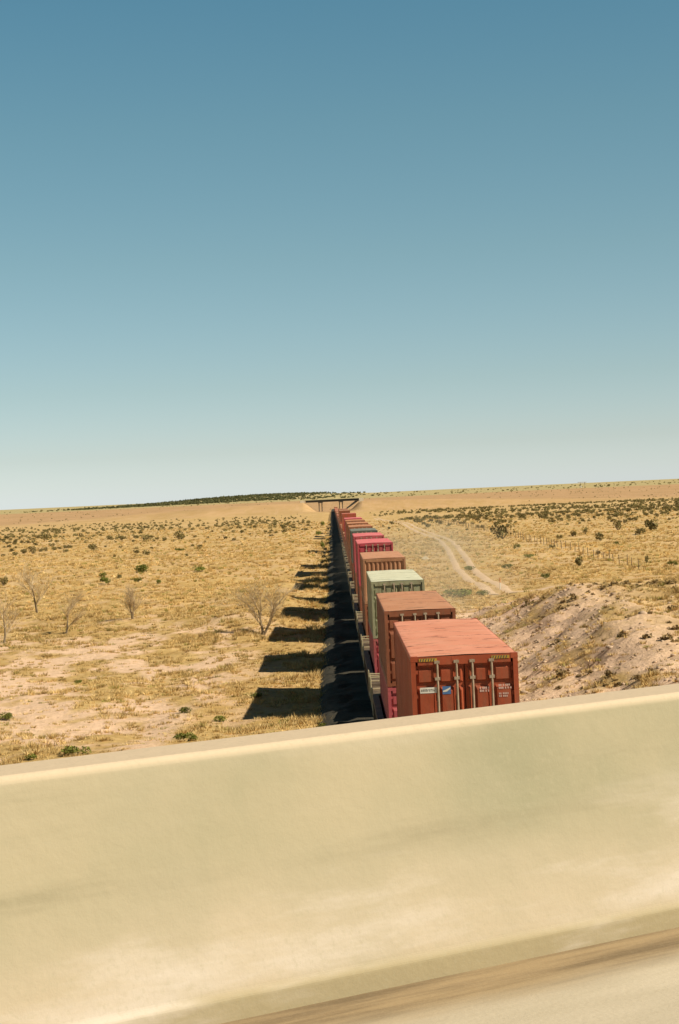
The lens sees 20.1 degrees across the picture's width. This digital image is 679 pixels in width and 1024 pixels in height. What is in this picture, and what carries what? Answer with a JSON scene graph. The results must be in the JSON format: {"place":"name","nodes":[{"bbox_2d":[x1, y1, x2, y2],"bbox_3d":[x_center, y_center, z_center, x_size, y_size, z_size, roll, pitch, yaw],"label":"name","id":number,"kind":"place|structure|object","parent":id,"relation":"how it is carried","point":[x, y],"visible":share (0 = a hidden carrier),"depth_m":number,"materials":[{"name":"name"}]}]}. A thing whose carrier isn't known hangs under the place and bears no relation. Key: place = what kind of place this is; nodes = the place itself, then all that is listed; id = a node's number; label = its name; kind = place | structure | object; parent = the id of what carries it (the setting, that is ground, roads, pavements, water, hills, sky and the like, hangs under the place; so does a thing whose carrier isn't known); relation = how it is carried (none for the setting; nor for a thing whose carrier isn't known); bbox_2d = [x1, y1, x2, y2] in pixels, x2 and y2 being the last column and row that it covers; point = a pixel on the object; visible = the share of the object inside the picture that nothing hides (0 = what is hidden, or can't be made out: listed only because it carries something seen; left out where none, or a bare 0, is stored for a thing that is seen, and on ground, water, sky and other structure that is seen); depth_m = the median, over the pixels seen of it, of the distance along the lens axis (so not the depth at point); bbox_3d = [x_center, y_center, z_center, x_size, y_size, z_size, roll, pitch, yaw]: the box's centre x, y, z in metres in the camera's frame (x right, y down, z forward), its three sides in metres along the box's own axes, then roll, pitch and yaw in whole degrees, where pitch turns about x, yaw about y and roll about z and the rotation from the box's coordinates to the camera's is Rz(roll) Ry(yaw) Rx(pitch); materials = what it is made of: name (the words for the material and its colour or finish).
{"place":"outdoors","nodes":[
{"label":"outdoors","id":0,"kind":"place"},
{"bbox_2d":[0,479,678,764],"bbox_3d":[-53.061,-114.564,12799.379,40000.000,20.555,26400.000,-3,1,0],"label":"ground","id":1,"kind":"structure","parent":0,"point":[367,508],"depth_m":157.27,"materials":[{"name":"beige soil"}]},
{"bbox_2d":[0,576,7,584],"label":"bush","id":2,"kind":"object","parent":1,"relation":"on","point":[4,580],"visible":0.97,"depth_m":251.98,"materials":[{"name":"green plant"}]},
{"bbox_2d":[0,712,13,719],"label":"weed","id":3,"kind":"object","parent":1,"relation":"on","point":[7,716],"visible":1,"depth_m":91.61,"materials":[{"name":"green plant"}]},
{"bbox_2d":[0,583,22,642],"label":"bare tree","id":4,"kind":"object","parent":1,"relation":"on","point":[7,620],"visible":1,"depth_m":143.70,"materials":[{"name":"brown plant"}]},
{"bbox_2d":[25,753,36,759],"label":"weed","id":5,"kind":"object","parent":1,"relation":"on","point":[33,756],"visible":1,"depth_m":77.88,"materials":[{"name":"green plant"}]},
{"bbox_2d":[28,546,36,553],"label":"bush","id":6,"kind":"object","parent":1,"relation":"on","point":[32,550],"visible":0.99,"depth_m":413.21,"materials":[{"name":"green plant"}]},
{"bbox_2d":[14,557,55,612],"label":"bare tree","id":7,"kind":"object","parent":1,"relation":"on","point":[32,586],"visible":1,"depth_m":183.28,"materials":[{"name":"brown plant"}]},
{"bbox_2d":[39,532,50,539],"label":"bush","id":8,"kind":"object","parent":1,"relation":"on","point":[43,535],"visible":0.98,"depth_m":597.42,"materials":[{"name":"green plant"}]},
{"bbox_2d":[57,587,88,633],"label":"bare tree","id":9,"kind":"object","parent":1,"relation":"on","point":[69,610],"visible":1,"depth_m":149.39,"materials":[{"name":"brown plant"}]},
{"bbox_2d":[61,745,90,754],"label":"weed","id":10,"kind":"object","parent":1,"relation":"on","point":[69,749],"visible":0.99,"depth_m":78.14,"materials":[{"name":"green plant"}]},
{"bbox_2d":[89,542,97,549],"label":"bush","id":11,"kind":"object","parent":1,"relation":"on","point":[94,546],"visible":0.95,"depth_m":411.64,"materials":[{"name":"green plant"}]},
{"bbox_2d":[100,577,110,583],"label":"bush","id":12,"kind":"object","parent":1,"relation":"on","point":[103,579],"visible":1,"depth_m":236.19,"materials":[{"name":"green plant"}]},
{"bbox_2d":[117,584,148,618],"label":"bare tree","id":13,"kind":"object","parent":1,"relation":"on","point":[132,603],"visible":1,"depth_m":161.46,"materials":[{"name":"brown plant"}]},
{"bbox_2d":[134,564,148,572],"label":"bush","id":14,"kind":"object","parent":1,"relation":"on","point":[141,567],"visible":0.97,"depth_m":270.06,"materials":[{"name":"green plant"}]},
{"bbox_2d":[141,534,153,539],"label":"bush","id":15,"kind":"object","parent":1,"relation":"on","point":[148,537],"visible":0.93,"depth_m":525.50,"materials":[{"name":"green plant"}]},
{"bbox_2d":[173,530,184,538],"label":"bush","id":16,"kind":"object","parent":1,"relation":"on","point":[179,535],"visible":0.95,"depth_m":509.69,"materials":[{"name":"green plant"}]},
{"bbox_2d":[173,732,197,740],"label":"weed","id":17,"kind":"object","parent":1,"relation":"on","point":[187,734],"visible":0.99,"depth_m":81.27,"materials":[{"name":"green plant"}]},
{"bbox_2d":[178,707,192,712],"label":"weed","id":18,"kind":"object","parent":1,"relation":"on","point":[182,710],"visible":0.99,"depth_m":92.22,"materials":[{"name":"green plant"}]},
{"bbox_2d":[192,566,205,571],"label":"bush","id":19,"kind":"object","parent":1,"relation":"on","point":[198,569],"visible":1,"depth_m":261.08,"materials":[{"name":"green plant"}]},
{"bbox_2d":[33,491,378,511],"bbox_3d":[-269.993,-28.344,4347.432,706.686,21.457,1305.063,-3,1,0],"label":"distant tree line","id":20,"kind":"object","parent":1,"relation":"on","point":[250,497],"visible":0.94,"depth_m":4007.51,"materials":[{"name":"green plant"}]},
{"bbox_2d":[213,715,226,721],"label":"weed","id":21,"kind":"object","parent":1,"relation":"on","point":[220,718],"visible":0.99,"depth_m":89.99,"materials":[{"name":"green plant"}]},
{"bbox_2d":[250,692,262,697],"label":"weed","id":22,"kind":"object","parent":1,"relation":"on","point":[255,696],"visible":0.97,"depth_m":98.10,"materials":[{"name":"green plant"}]},
{"bbox_2d":[233,578,302,634],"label":"bare tree","id":23,"kind":"object","parent":1,"relation":"on","point":[271,613],"visible":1,"depth_m":140.87,"materials":[{"name":"brown plant"}]},
{"bbox_2d":[300,498,363,511],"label":"highway bridge","id":24,"kind":"structure","parent":1,"relation":"on","point":[355,500],"depth_m":1533.98,"materials":[{"name":"metal"}]},
{"bbox_2d":[0,497,678,556],"bbox_3d":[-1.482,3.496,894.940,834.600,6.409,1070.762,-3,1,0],"label":"distant scrub","id":25,"kind":"object","parent":1,"relation":"on","point":[482,509],"visible":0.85,"depth_m":938.64,"materials":[{"name":"green plant"}]},
{"bbox_2d":[9,479,678,512],"bbox_3d":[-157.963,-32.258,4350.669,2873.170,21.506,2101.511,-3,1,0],"label":"ridge shrubs","id":26,"kind":"object","parent":1,"relation":"on","point":[417,491],"visible":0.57,"depth_m":3902.36,"materials":[{"name":"green plant"}]},
{"bbox_2d":[317,509,373,725],"bbox_3d":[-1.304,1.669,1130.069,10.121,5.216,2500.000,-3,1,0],"label":"ballast bed","id":27,"kind":"object","parent":1,"relation":"on","point":[345,699],"visible":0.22,"depth_m":115.41,"materials":[{"name":"black gravel"}]},
{"bbox_3d":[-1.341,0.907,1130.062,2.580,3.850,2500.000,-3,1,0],"label":"railway track","id":28,"kind":"object","parent":27,"relation":"on","visible":0},
{"bbox_2d":[346,564,351,580],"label":"well car","id":29,"kind":"object","parent":28,"relation":"on","point":[348,569],"visible":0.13,"depth_m":205.51,"materials":[{"name":"paint"}]},
{"bbox_2d":[349,553,351,573],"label":"shipping container","id":30,"kind":"object","parent":29,"relation":"on","point":[350,562],"visible":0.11,"depth_m":200.52,"materials":[{"name":"brown metal"}]},
{"bbox_2d":[348,524,371,554],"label":"shipping container","id":31,"kind":"object","parent":30,"relation":"on","point":[359,526],"visible":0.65,"depth_m":198.20,"materials":[{"name":"orange metal"}]},
{"bbox_2d":[348,572,353,595],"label":"well car","id":32,"kind":"object","parent":28,"relation":"on","point":[350,579],"visible":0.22,"depth_m":182.79,"materials":[{"name":"paint"}]},
{"bbox_2d":[351,560,354,591],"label":"shipping container","id":33,"kind":"object","parent":32,"relation":"on","point":[352,566],"visible":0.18,"depth_m":178.29,"materials":[{"name":"brown metal"}]},
{"bbox_2d":[350,528,377,562],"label":"shipping container","id":34,"kind":"object","parent":33,"relation":"on","point":[365,530],"visible":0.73,"depth_m":176.02,"materials":[{"name":"metal"}]},
{"bbox_2d":[350,582,357,607],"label":"well car","id":35,"kind":"object","parent":28,"relation":"on","point":[352,589],"visible":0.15,"depth_m":159.62,"materials":[{"name":"paint"}]},
{"bbox_2d":[354,570,357,596],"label":"shipping container","id":36,"kind":"object","parent":35,"relation":"on","point":[355,582],"visible":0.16,"depth_m":156.14,"materials":[{"name":"brown metal"}]},
{"bbox_2d":[352,532,383,572],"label":"shipping container","id":37,"kind":"object","parent":36,"relation":"on","point":[373,535],"visible":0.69,"depth_m":155.00,"materials":[{"name":"red metal"}]},
{"bbox_2d":[353,595,362,628],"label":"well car","id":38,"kind":"object","parent":28,"relation":"on","point":[356,610],"visible":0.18,"depth_m":136.09,"materials":[{"name":"paint"}]},
{"bbox_2d":[357,580,362,626],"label":"shipping container","id":39,"kind":"object","parent":38,"relation":"on","point":[359,598],"visible":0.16,"depth_m":134.12,"materials":[{"name":"red metal"}]},
{"bbox_2d":[355,538,392,585],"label":"shipping container","id":40,"kind":"object","parent":39,"relation":"on","point":[374,545],"visible":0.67,"depth_m":131.94,"materials":[{"name":"red metal"}]},
{"bbox_2d":[359,544,374,573],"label":"door","id":41,"kind":"structure","parent":40,"relation":"in","point":[365,548],"depth_m":131.90,"materials":[{"name":"pink paint"}]},
{"bbox_2d":[375,544,390,551],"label":"door","id":42,"kind":"structure","parent":40,"relation":"in","point":[386,547],"depth_m":131.90,"materials":[{"name":"pink paint"}]},
{"bbox_2d":[357,613,369,657],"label":"well car","id":43,"kind":"object","parent":28,"relation":"on","point":[361,635],"visible":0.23,"depth_m":113.64,"materials":[{"name":"paint"}]},
{"bbox_2d":[362,596,368,637],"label":"shipping container","id":44,"kind":"object","parent":43,"relation":"on","point":[365,619],"visible":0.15,"depth_m":111.92,"materials":[{"name":"brown metal"}]},
{"bbox_2d":[360,551,405,603],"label":"shipping container","id":45,"kind":"object","parent":44,"relation":"on","point":[382,560],"visible":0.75,"depth_m":109.85,"materials":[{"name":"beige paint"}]},
{"bbox_2d":[362,638,380,702],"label":"well car","id":46,"kind":"object","parent":28,"relation":"on","point":[368,671],"visible":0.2,"depth_m":90.81,"materials":[{"name":"paint"}]},
{"bbox_2d":[368,621,379,674],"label":"shipping container","id":47,"kind":"object","parent":46,"relation":"on","point":[374,653],"visible":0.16,"depth_m":89.50,"materials":[{"name":"red metal"}]},
{"bbox_2d":[376,643,379,674],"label":"door","id":48,"kind":"structure","parent":47,"relation":"in","point":[376,643],"depth_m":87.86,"materials":[{"name":"pink paint"}]},
{"bbox_2d":[366,569,424,638],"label":"shipping container","id":49,"kind":"object","parent":47,"relation":"on","point":[384,581],"visible":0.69,"depth_m":87.90,"materials":[{"name":"metal"}]},
{"bbox_2d":[374,583,397,633],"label":"door","id":50,"kind":"structure","parent":49,"relation":"in","point":[393,588],"depth_m":87.82,"materials":[{"name":"grey paint"}]},
{"bbox_2d":[398,582,421,591],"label":"door","id":51,"kind":"structure","parent":49,"relation":"in","point":[415,587],"depth_m":87.82,"materials":[{"name":"grey paint"}]},
{"bbox_2d":[370,677,383,719],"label":"well car","id":52,"kind":"object","parent":28,"relation":"on","point":[376,703],"visible":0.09,"depth_m":76.87,"materials":[{"name":"paint"}]},
{"bbox_2d":[379,658,396,718],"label":"shipping container","id":53,"kind":"object","parent":52,"relation":"on","point":[388,702],"visible":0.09,"depth_m":68.24,"materials":[{"name":"metal"}]},
{"bbox_2d":[391,693,396,717],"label":"door","id":54,"kind":"structure","parent":53,"relation":"in","point":[393,695],"depth_m":65.79,"materials":[{"name":"pink paint"}]},
{"bbox_2d":[376,590,455,686],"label":"shipping container","id":55,"kind":"object","parent":53,"relation":"on","point":[392,607],"visible":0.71,"depth_m":67.31,"materials":[{"name":"brown metal"}]},
{"bbox_2d":[388,613,419,680],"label":"door","id":56,"kind":"structure","parent":55,"relation":"in","point":[403,618],"depth_m":65.77,"materials":[{"name":"orange paint"}]},
{"bbox_2d":[420,612,452,619],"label":"door","id":57,"kind":"structure","parent":55,"relation":"in","point":[449,616],"depth_m":65.79,"materials":[{"name":"orange paint"}]},
{"bbox_2d":[13,486,678,523],"bbox_3d":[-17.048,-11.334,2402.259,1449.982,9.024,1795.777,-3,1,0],"label":"slope shrubs","id":58,"kind":"object","parent":1,"relation":"on","point":[396,496],"visible":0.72,"depth_m":2313.01,"materials":[{"name":"green plant"}]},
{"bbox_2d":[443,588,471,596],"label":"bush","id":59,"kind":"object","parent":1,"relation":"on","point":[464,592],"visible":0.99,"depth_m":192.10,"materials":[{"name":"green plant"}]},
{"bbox_2d":[464,566,475,569],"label":"bush","id":60,"kind":"object","parent":1,"relation":"on","point":[469,568],"visible":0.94,"depth_m":254.14,"materials":[{"name":"green plant"}]},
{"bbox_2d":[475,590,489,594],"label":"bush","id":61,"kind":"object","parent":1,"relation":"on","point":[481,592],"visible":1,"depth_m":192.02,"materials":[{"name":"green plant"}]},
{"bbox_2d":[490,524,514,538],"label":"bush","id":62,"kind":"object","parent":1,"relation":"on","point":[499,531],"visible":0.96,"depth_m":382.16,"materials":[{"name":"green plant"}]},
{"bbox_2d":[438,517,638,568],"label":"wire fence","id":63,"kind":"object","parent":1,"relation":"on","point":[439,520],"visible":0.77,"depth_m":336.18,"materials":[{"name":"brown wood"}]},
{"bbox_2d":[540,572,549,578],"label":"bush","id":64,"kind":"object","parent":1,"relation":"on","point":[545,576],"visible":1,"depth_m":217.45,"materials":[{"name":"green plant"}]},
{"bbox_2d":[460,584,678,700],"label":"loose stones","id":65,"kind":"object","parent":1,"relation":"on","point":[602,651],"visible":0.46,"depth_m":102.85,"materials":[{"name":"beige stone"}]},
{"bbox_2d":[574,555,582,565],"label":"bush","id":66,"kind":"object","parent":1,"relation":"on","point":[578,561],"visible":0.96,"depth_m":247.25,"materials":[{"name":"green plant"}]},
{"bbox_2d":[520,577,678,694],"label":"brush","id":67,"kind":"object","parent":1,"relation":"on","point":[607,673],"visible":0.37,"depth_m":102.93,"materials":[{"name":"green plant"}]},
{"bbox_2d":[595,532,603,540],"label":"bush","id":68,"kind":"object","parent":1,"relation":"on","point":[598,535],"visible":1,"depth_m":349.89,"materials":[{"name":"green plant"}]},
{"bbox_2d":[613,520,621,529],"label":"bush","id":69,"kind":"object","parent":1,"relation":"on","point":[617,525],"visible":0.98,"depth_m":433.37,"materials":[{"name":"green plant"}]},
{"bbox_2d":[634,528,645,534],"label":"bush","id":70,"kind":"object","parent":1,"relation":"on","point":[638,531],"visible":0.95,"depth_m":376.49,"materials":[{"name":"green plant"}]},
{"bbox_2d":[644,517,658,530],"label":"bush","id":71,"kind":"object","parent":1,"relation":"on","point":[653,525],"visible":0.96,"depth_m":412.32,"materials":[{"name":"green plant"}]},
{"bbox_2d":[666,560,678,565],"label":"bush","id":72,"kind":"object","parent":1,"relation":"on","point":[674,562],"visible":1,"depth_m":233.94,"materials":[{"name":"green plant"}]},
{"bbox_2d":[0,0,678,509],"label":"sky","id":73,"kind":"structure","parent":0,"point":[247,247],"materials":[{"name":"blue"}]},
{"bbox_2d":[221,927,678,1023],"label":"road","id":74,"kind":"structure","parent":0,"point":[633,980],"depth_m":5.92,"materials":[{"name":"beige concrete"}]},
{"bbox_2d":[0,683,678,1023],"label":"concrete barrier","id":75,"kind":"object","parent":74,"relation":"on","point":[220,881],"depth_m":6.07,"materials":[{"name":"beige concrete"}]},
{"bbox_2d":[374,518,564,594],"bbox_3d":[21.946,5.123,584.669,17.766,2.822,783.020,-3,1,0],"label":"dirt road","id":76,"kind":"structure","parent":0,"point":[461,572],"depth_m":261.60,"materials":[{"name":"beige soil"}]},
{"bbox_3d":[2.993,7.397,49.766,2.446,2.605,12.224,-3,1,0],"label":"shipping container","id":77,"kind":"object","parent":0,"visible":0},
{"bbox_2d":[393,618,519,716],"bbox_3d":[2.868,4.632,49.740,2.446,2.910,12.224,-3,1,0],"label":"shipping container","id":78,"kind":"object","parent":77,"relation":"on","point":[443,665],"visible":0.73,"depth_m":43.74,"materials":[{"name":"red metal"}]},
{"bbox_2d":[416,660,465,714],"bbox_3d":[2.288,4.722,43.706,1.187,2.696,0.160,-3,1,0],"label":"door","id":79,"kind":"structure","parent":78,"relation":"in","point":[452,675],"depth_m":43.70,"materials":[{"name":"orange paint"}]},
{"bbox_2d":[464,658,513,708],"bbox_3d":[3.498,4.667,43.710,1.187,2.696,0.160,-3,1,0],"label":"door","id":80,"kind":"structure","parent":78,"relation":"in","point":[492,674],"depth_m":43.70,"materials":[{"name":"orange paint"}]},
{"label":"shipping container","id":81,"kind":"object","parent":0,"visible":0},
{"bbox_2d":[346,521,367,548],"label":"shipping container","id":82,"kind":"object","parent":81,"relation":"on","point":[355,523],"visible":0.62,"depth_m":221.08,"materials":[{"name":"orange metal"}]},
{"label":"shipping container","id":83,"kind":"object","parent":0,"visible":0},
{"bbox_2d":[345,519,364,542],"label":"shipping container","id":84,"kind":"object","parent":83,"relation":"on","point":[357,520],"visible":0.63,"depth_m":242.26,"materials":[{"name":"brown metal"}]},
{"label":"shipping container","id":85,"kind":"object","parent":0,"visible":0},
{"bbox_2d":[344,517,361,539],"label":"shipping container","id":86,"kind":"object","parent":85,"relation":"on","point":[350,518],"visible":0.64,"depth_m":266.14,"materials":[{"name":"red metal"}]},
{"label":"shipping container","id":87,"kind":"object","parent":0,"visible":0},
{"bbox_2d":[342,513,355,530],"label":"shipping container","id":88,"kind":"object","parent":87,"relation":"on","point":[346,515],"visible":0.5,"depth_m":329.46,"materials":[{"name":"red metal"}]},
{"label":"shipping container","id":89,"kind":"object","parent":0,"visible":0},
{"bbox_2d":[339,510,349,521],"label":"shipping container","id":90,"kind":"object","parent":89,"relation":"on","point":[341,512],"visible":0.54,"depth_m":439.72,"materials":[{"name":"brown metal"}]}
]}

